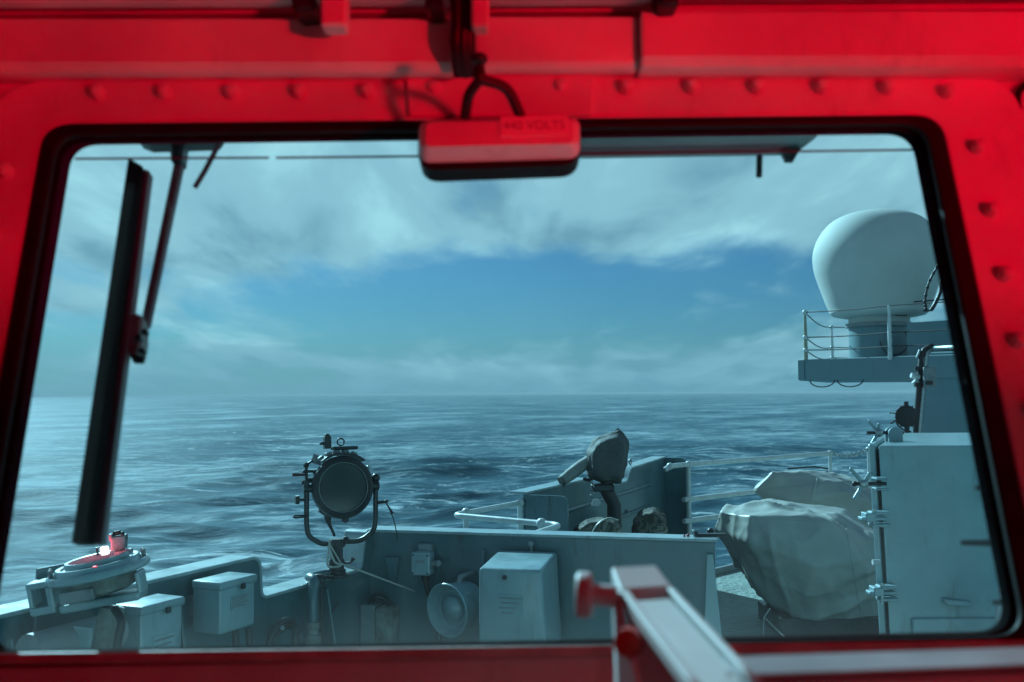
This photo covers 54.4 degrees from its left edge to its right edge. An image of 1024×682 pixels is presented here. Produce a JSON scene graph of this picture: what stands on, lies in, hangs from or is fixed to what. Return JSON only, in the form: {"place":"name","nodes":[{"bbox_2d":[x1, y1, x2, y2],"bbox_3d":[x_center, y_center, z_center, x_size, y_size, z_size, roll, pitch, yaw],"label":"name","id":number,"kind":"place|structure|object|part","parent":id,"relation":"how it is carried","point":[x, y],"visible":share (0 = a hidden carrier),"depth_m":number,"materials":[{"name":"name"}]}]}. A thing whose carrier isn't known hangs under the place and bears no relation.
{"place":"outdoors","nodes":[
{"label":"outdoors","id":0,"kind":"place"},
{"bbox_2d":[0,392,915,604],"bbox_3d":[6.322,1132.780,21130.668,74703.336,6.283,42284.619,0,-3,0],"label":"sea","id":1,"kind":"structure","parent":0,"point":[199,478],"depth_m":293.62,"materials":[{"name":"liquid"}]},
{"bbox_2d":[32,135,946,396],"label":"sky","id":2,"kind":"structure","parent":0,"point":[314,276],"materials":[{"name":"blue"}]},
{"bbox_2d":[0,75,1023,112],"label":"wall front","id":3,"kind":"structure","parent":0,"point":[1011,87],"depth_m":1.17,"materials":[{"name":"white paint"}]},
{"bbox_2d":[0,19,453,83],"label":"beam casing","id":4,"kind":"object","parent":3,"relation":"attached to","point":[57,50],"visible":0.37,"depth_m":1.12,"materials":[{"name":"red paint"}]},
{"bbox_2d":[292,0,320,25],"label":"cable clip","id":5,"kind":"object","parent":4,"relation":"attached to","point":[308,12],"visible":0.92,"depth_m":1.09,"materials":[{"name":"black plastic"}]},
{"bbox_2d":[425,0,445,23],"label":"cable clip","id":6,"kind":"object","parent":4,"relation":"attached to","point":[435,11],"visible":1,"depth_m":1.09,"materials":[{"name":"black plastic"}]},
{"bbox_2d":[449,0,474,78],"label":"cable bundle","id":7,"kind":"object","parent":4,"relation":"attached to","point":[462,42],"visible":0.88,"depth_m":1.09,"materials":[{"name":"black rubber"}]},
{"bbox_2d":[471,0,489,34],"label":"strap","id":8,"kind":"object","parent":7,"relation":"attached to","point":[480,17],"visible":1,"depth_m":1.07,"materials":[{"name":"red paint"}]},
{"bbox_2d":[0,76,1023,681],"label":"bridge window","id":9,"kind":"structure","parent":3,"relation":"attached to","point":[964,138],"depth_m":1.10,"materials":[{"name":"red paint"}]},
{"bbox_2d":[71,143,223,545],"bbox_3d":[-0.417,-0.040,1.163,0.134,0.521,0.251,0,-3,0],"label":"window wiper","id":10,"kind":"object","parent":9,"relation":"hanging from","point":[125,334],"depth_m":1.12,"materials":[{"name":"black metal"}]},
{"bbox_2d":[418,52,580,181],"bbox_3d":[-0.013,-0.233,1.049,0.174,0.116,0.098,0,-3,0],"label":"terminal box","id":11,"kind":"object","parent":9,"relation":"attached to","point":[466,147],"visible":1,"depth_m":1.03,"materials":[{"name":"red metal"}]},
{"bbox_2d":[0,1,1023,20],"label":"deckhead lining","id":12,"kind":"object","parent":3,"relation":"attached to","point":[391,12],"depth_m":1.15,"materials":[{"name":"red paint"}]},
{"bbox_2d":[0,0,1023,8],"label":"deckhead batten","id":13,"kind":"object","parent":3,"relation":"attached to","point":[80,4],"visible":0.77,"depth_m":1.12,"materials":[{"name":"white paint"}]},
{"bbox_2d":[321,0,349,34],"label":"strap","id":14,"kind":"object","parent":13,"relation":"attached to","point":[335,17],"visible":1,"depth_m":1.07,"materials":[{"name":"red paint"}]},
{"bbox_2d":[475,17,637,77],"bbox_3d":[0.051,-0.334,1.223,0.185,0.061,0.192,0,-3,0],"label":"beam casing","id":15,"kind":"object","parent":3,"relation":"attached to","point":[601,47],"visible":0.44,"depth_m":1.13,"materials":[{"name":"white paint"}]},
{"bbox_2d":[575,565,1023,681],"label":"mounting arm","id":16,"kind":"object","parent":3,"relation":"attached to","point":[668,634],"visible":1,"depth_m":0.66},
{"bbox_2d":[635,11,1023,81],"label":"beam casing","id":17,"kind":"object","parent":3,"relation":"attached to","point":[838,45],"visible":0.49,"depth_m":1.11,"materials":[{"name":"red paint"}]},
{"bbox_2d":[652,0,678,16],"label":"cable clip","id":18,"kind":"object","parent":17,"relation":"attached to","point":[664,8],"visible":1,"depth_m":1.09,"materials":[{"name":"black plastic"}]},
{"bbox_2d":[579,135,817,177],"bbox_3d":[0.250,-0.270,1.357,0.412,0.112,0.092,0,-3,0],"label":"window visor box","id":19,"kind":"object","parent":17,"relation":"attached to","point":[684,144],"visible":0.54,"depth_m":1.32,"materials":[{"name":"grey paint"}]},
{"bbox_2d":[1014,83,1023,108],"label":"neighbour window","id":20,"kind":"structure","parent":3,"relation":"attached to","point":[1018,92],"depth_m":1.15,"materials":[{"name":"black rubber"}]},
{"bbox_2d":[631,507,667,533],"bbox_3d":[1.059,1.454,7.683,0.290,0.344,0.338,0,-3,0],"label":"camouflage pack","id":21,"kind":"object","parent":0,"point":[652,520],"visible":0.61,"depth_m":7.53,"materials":[{"name":"fabric"}]},
{"bbox_2d":[715,569,776,635],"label":"deck","id":22,"kind":"structure","parent":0,"point":[739,598],"depth_m":8.00,"materials":[{"name":"grey metal"}]},
{"bbox_2d":[0,528,370,648],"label":"side bulwark","id":23,"kind":"object","parent":22,"relation":"on","point":[350,594],"visible":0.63,"depth_m":3.98,"materials":[{"name":"grey paint"}]},
{"bbox_2d":[15,530,150,649],"bbox_3d":[-1.237,0.828,3.014,0.354,0.511,0.418,-2,-3,25],"label":"bearing compass","id":24,"kind":"object","parent":23,"relation":"attached to","point":[64,599],"visible":0.99,"depth_m":2.93,"materials":[{"name":"paint"}]},
{"bbox_2d":[73,621,95,648],"bbox_3d":[-1.319,0.998,2.998,0.222,0.300,0.073,-2,-3,25],"label":"junction box","id":25,"kind":"object","parent":23,"relation":"attached to","point":[85,631],"visible":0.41,"depth_m":2.94,"materials":[{"name":"grey metal"}]},
{"bbox_2d":[115,593,184,647],"bbox_3d":[-1.210,1.021,3.283,0.180,0.333,0.196,-2,-3,25],"label":"equipment box","id":26,"kind":"object","parent":23,"relation":"attached to","point":[154,620],"visible":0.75,"depth_m":3.23,"materials":[{"name":"grey metal"}]},
{"bbox_2d":[188,572,256,634],"bbox_3d":[-1.054,0.951,3.622,0.180,0.185,0.200,-2,-3,25],"label":"equipment box","id":27,"kind":"object","parent":23,"relation":"attached to","point":[221,603],"visible":1,"depth_m":3.55,"materials":[{"name":"grey metal"}]},
{"bbox_2d":[232,629,238,645],"bbox_3d":[-1.033,1.490,3.678,0.030,0.855,0.072,2,-4,-38],"label":"box cable","id":28,"kind":"object","parent":27,"relation":"hanging from","point":[235,637],"visible":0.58,"depth_m":3.67,"materials":[{"name":"grey rubber"}]},
{"bbox_2d":[245,627,252,645],"bbox_3d":[-1.001,1.501,3.746,0.030,0.838,0.072,2,-4,-38],"label":"box cable","id":29,"kind":"object","parent":27,"relation":"hanging from","point":[249,636],"visible":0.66,"depth_m":3.74,"materials":[{"name":"grey rubber"}]},
{"bbox_2d":[265,617,299,644],"bbox_3d":[-0.906,1.191,3.946,0.103,0.201,0.257,0,-3,0],"label":"pipe","id":30,"kind":"object","parent":23,"relation":"attached to","point":[280,626],"visible":0.82,"depth_m":3.92,"materials":[{"name":"grey metal"}]},
{"bbox_2d":[300,568,334,644],"bbox_3d":[-0.825,1.465,4.226,0.114,0.959,0.246,-1,-3,10],"label":"supply pipe","id":31,"kind":"object","parent":23,"relation":"attached to","point":[313,634],"visible":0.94,"depth_m":4.15,"materials":[{"name":"grey metal"}]},
{"bbox_2d":[319,579,338,613],"bbox_3d":[-0.788,1.107,4.322,0.024,0.161,0.125,-2,-3,30],"label":"loose wire","id":32,"kind":"object","parent":23,"relation":"hanging from","point":[320,580],"visible":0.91,"depth_m":4.32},
{"bbox_2d":[292,433,397,578],"bbox_3d":[-0.763,0.726,4.440,0.471,0.629,0.227,1,-3,-24],"label":"signal searchlight","id":33,"kind":"object","parent":23,"relation":"on","point":[344,486],"visible":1,"depth_m":4.36,"materials":[{"name":"metal"}]},
{"bbox_2d":[326,539,414,591],"bbox_3d":[-0.617,1.012,4.461,0.453,0.284,0.063,2,-4,-37],"label":"lashing rope","id":34,"kind":"object","parent":33,"relation":"attached to","point":[339,564],"visible":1,"depth_m":4.35,"materials":[{"name":"grey fabric"}]},
{"bbox_2d":[454,498,560,530],"bbox_3d":[-0.047,1.482,5.484,0.501,1.059,1.578,0,-3,-9],"label":"bent handrail","id":35,"kind":"object","parent":22,"relation":"on","point":[466,515],"visible":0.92,"depth_m":5.56,"materials":[{"name":"metal"}]},
{"bbox_2d":[367,526,721,642],"bbox_3d":[0.123,1.411,4.445,1.664,1.088,0.255,-1,-3,14],"label":"inboard bulwark","id":36,"kind":"object","parent":22,"relation":"on","point":[685,565],"visible":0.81,"depth_m":4.45,"materials":[{"name":"grey paint"}]},
{"bbox_2d":[360,594,398,642],"bbox_3d":[-0.611,1.340,4.585,0.166,0.348,0.108,-1,-3,14],"label":"mottled box","id":37,"kind":"object","parent":36,"relation":"attached to","point":[379,622],"visible":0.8,"depth_m":4.56,"materials":[{"name":"grey paint"}]},
{"bbox_2d":[411,543,441,641],"bbox_3d":[-0.379,1.445,4.524,0.134,1.026,0.103,-1,-3,14],"label":"switch box","id":38,"kind":"object","parent":36,"relation":"attached to","point":[423,563],"visible":0.77,"depth_m":4.51,"materials":[{"name":"grey metal"}]},
{"bbox_2d":[427,570,478,637],"bbox_3d":[-0.218,1.170,4.437,0.238,0.261,0.237,-3,-4,38],"label":"horn loudspeaker","id":39,"kind":"object","parent":36,"relation":"attached to","point":[453,610],"visible":0.97,"depth_m":4.38,"materials":[{"name":"grey metal"}]},
{"bbox_2d":[479,540,560,640],"bbox_3d":[0.043,1.102,4.299,0.292,0.428,0.368,-1,-3,14],"label":"cable box","id":40,"kind":"object","parent":36,"relation":"attached to","point":[518,595],"visible":0.85,"depth_m":4.14,"materials":[{"name":"grey metal"}]},
{"bbox_2d":[683,530,725,536],"bbox_3d":[0.845,0.847,4.381,0.188,0.034,0.030,0,-3,0],"label":"deck fitting","id":41,"kind":"object","parent":36,"relation":"on","point":[696,534],"visible":1,"depth_m":4.37,"materials":[{"name":"grey metal"}]},
{"bbox_2d":[557,428,628,527],"bbox_3d":[0.571,1.346,6.936,0.514,1.479,0.306,0,-3,0],"label":"covered machine gun","id":42,"kind":"object","parent":22,"relation":"on","point":[603,462],"visible":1,"depth_m":6.86,"materials":[{"name":"fabric"}]},
{"bbox_2d":[509,456,686,534],"bbox_3d":[0.822,1.535,7.643,0.405,1.171,3.121,-2,-3,25],"label":"gun bay bulwark","id":43,"kind":"object","parent":22,"relation":"on","point":[648,482],"visible":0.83,"depth_m":8.11,"materials":[{"name":"grey paint"}]},
{"bbox_2d":[715,563,738,574],"bbox_3d":[2.833,2.222,10.336,0.050,0.060,4.158,-3,-4,45],"label":"waterway bar","id":44,"kind":"object","parent":22,"relation":"on","point":[724,569],"depth_m":9.50,"materials":[{"name":"grey paint"}]},
{"bbox_2d":[663,447,869,534],"bbox_3d":[2.692,1.675,9.887,3.640,1.107,0.136,2,-4,-42],"label":"guard rail","id":45,"kind":"object","parent":22,"relation":"on","point":[689,520],"visible":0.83,"depth_m":9.21,"materials":[{"name":"metal"}]},
{"bbox_2d":[707,498,878,635],"bbox_3d":[2.205,1.621,7.210,1.551,0.942,0.978,0,-3,0],"label":"canvas covered mount","id":46,"kind":"object","parent":22,"relation":"on","point":[807,569],"visible":0.78,"depth_m":6.93,"materials":[{"name":"fabric"}]},
{"bbox_2d":[754,466,871,528],"bbox_3d":[2.841,1.641,8.806,1.391,1.059,0.624,0,-3,0],"label":"canvas covered mount","id":47,"kind":"object","parent":22,"relation":"on","point":[825,488],"visible":0.35,"depth_m":8.61,"materials":[{"name":"fabric"}]},
{"bbox_2d":[889,402,918,432],"bbox_3d":[5.355,1.618,13.594,0.392,1.581,0.214,-1,-3,9],"label":"searchlight","id":48,"kind":"object","parent":22,"relation":"on","point":[906,416],"visible":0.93,"depth_m":13.54,"materials":[{"name":"grey metal"}]},
{"bbox_2d":[849,419,997,632],"bbox_3d":[2.118,1.148,4.509,1.577,1.600,1.272,0,-3,0],"label":"deck locker","id":49,"kind":"object","parent":22,"relation":"on","point":[925,515],"visible":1,"depth_m":3.96,"materials":[{"name":"grey metal"}]},
{"bbox_3d":[1.733,1.188,4.547,0.073,1.488,1.281,-2,-3,24],"label":"door","id":50,"kind":"part","parent":49,"relation":"part of","materials":[{"name":"grey metal"}]},
{"bbox_2d":[910,343,952,432],"bbox_3d":[6.423,1.244,14.977,0.480,2.463,0.954,0,-3,0],"label":"cable pole","id":51,"kind":"object","parent":22,"relation":"on","point":[922,355],"visible":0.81,"depth_m":15.39,"materials":[{"name":"metal"}]},
{"bbox_2d":[922,351,967,432],"bbox_3d":[12.766,1.267,15.691,5.991,2.420,10.772,3,-4,-44],"label":"superstructure","id":52,"kind":"object","parent":22,"relation":"on","point":[944,412],"depth_m":17.62,"materials":[{"name":"paint"}]},
{"bbox_2d":[798,301,957,387],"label":"radome platform","id":53,"kind":"structure","parent":52,"relation":"on","point":[889,368],"depth_m":18.88,"materials":[{"name":"paint"}]},
{"bbox_2d":[812,209,938,357],"bbox_3d":[7.571,-1.155,20.587,2.586,3.101,2.586,0,-3,0],"label":"radome","id":54,"kind":"object","parent":53,"relation":"on","point":[870,258],"visible":0.91,"depth_m":19.71,"materials":[{"name":"grey paint"}]},
{"bbox_2d":[907,299,950,355],"bbox_3d":[12.592,-0.400,16.603,4.544,1.119,10.310,2,-4,-38],"label":"deckhouse","id":55,"kind":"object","parent":53,"relation":"on","point":[927,338],"visible":0.17,"depth_m":18.93,"materials":[{"name":"paint"}]},
{"bbox_2d":[923,266,941,311],"bbox_3d":[7.358,-1.009,17.275,0.480,1.002,0.070,0,-3,0],"label":"ribbed cable","id":56,"kind":"object","parent":53,"relation":"attached to","point":[935,302],"visible":0.71,"depth_m":17.24,"materials":[{"name":"black rubber"}]},
{"bbox_2d":[923,367,935,386],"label":"wall box","id":57,"kind":"object","parent":52,"relation":"attached to","point":[929,376],"visible":1,"depth_m":15.24,"materials":[{"name":"grey paint"}]},
{"bbox_2d":[995,587,1000,621],"bbox_3d":[1.855,1.418,3.730,0.081,0.980,0.068,0,-3,0],"label":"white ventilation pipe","id":58,"kind":"object","parent":22,"relation":"on","point":[997,612],"visible":0.1,"depth_m":3.75,"materials":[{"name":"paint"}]},
{"bbox_3d":[0.515,1.598,6.249,0.372,0.901,1.150,0,-3,0],"label":"ammunition locker","id":59,"kind":"object","parent":22,"relation":"on","visible":0},
{"bbox_2d":[573,517,622,532],"bbox_3d":[0.547,1.205,6.368,0.336,0.195,0.392,0,-3,0],"label":"camouflage pack","id":60,"kind":"object","parent":59,"relation":"on","point":[601,524],"visible":0.56,"depth_m":6.24,"materials":[{"name":"fabric"}]}
]}

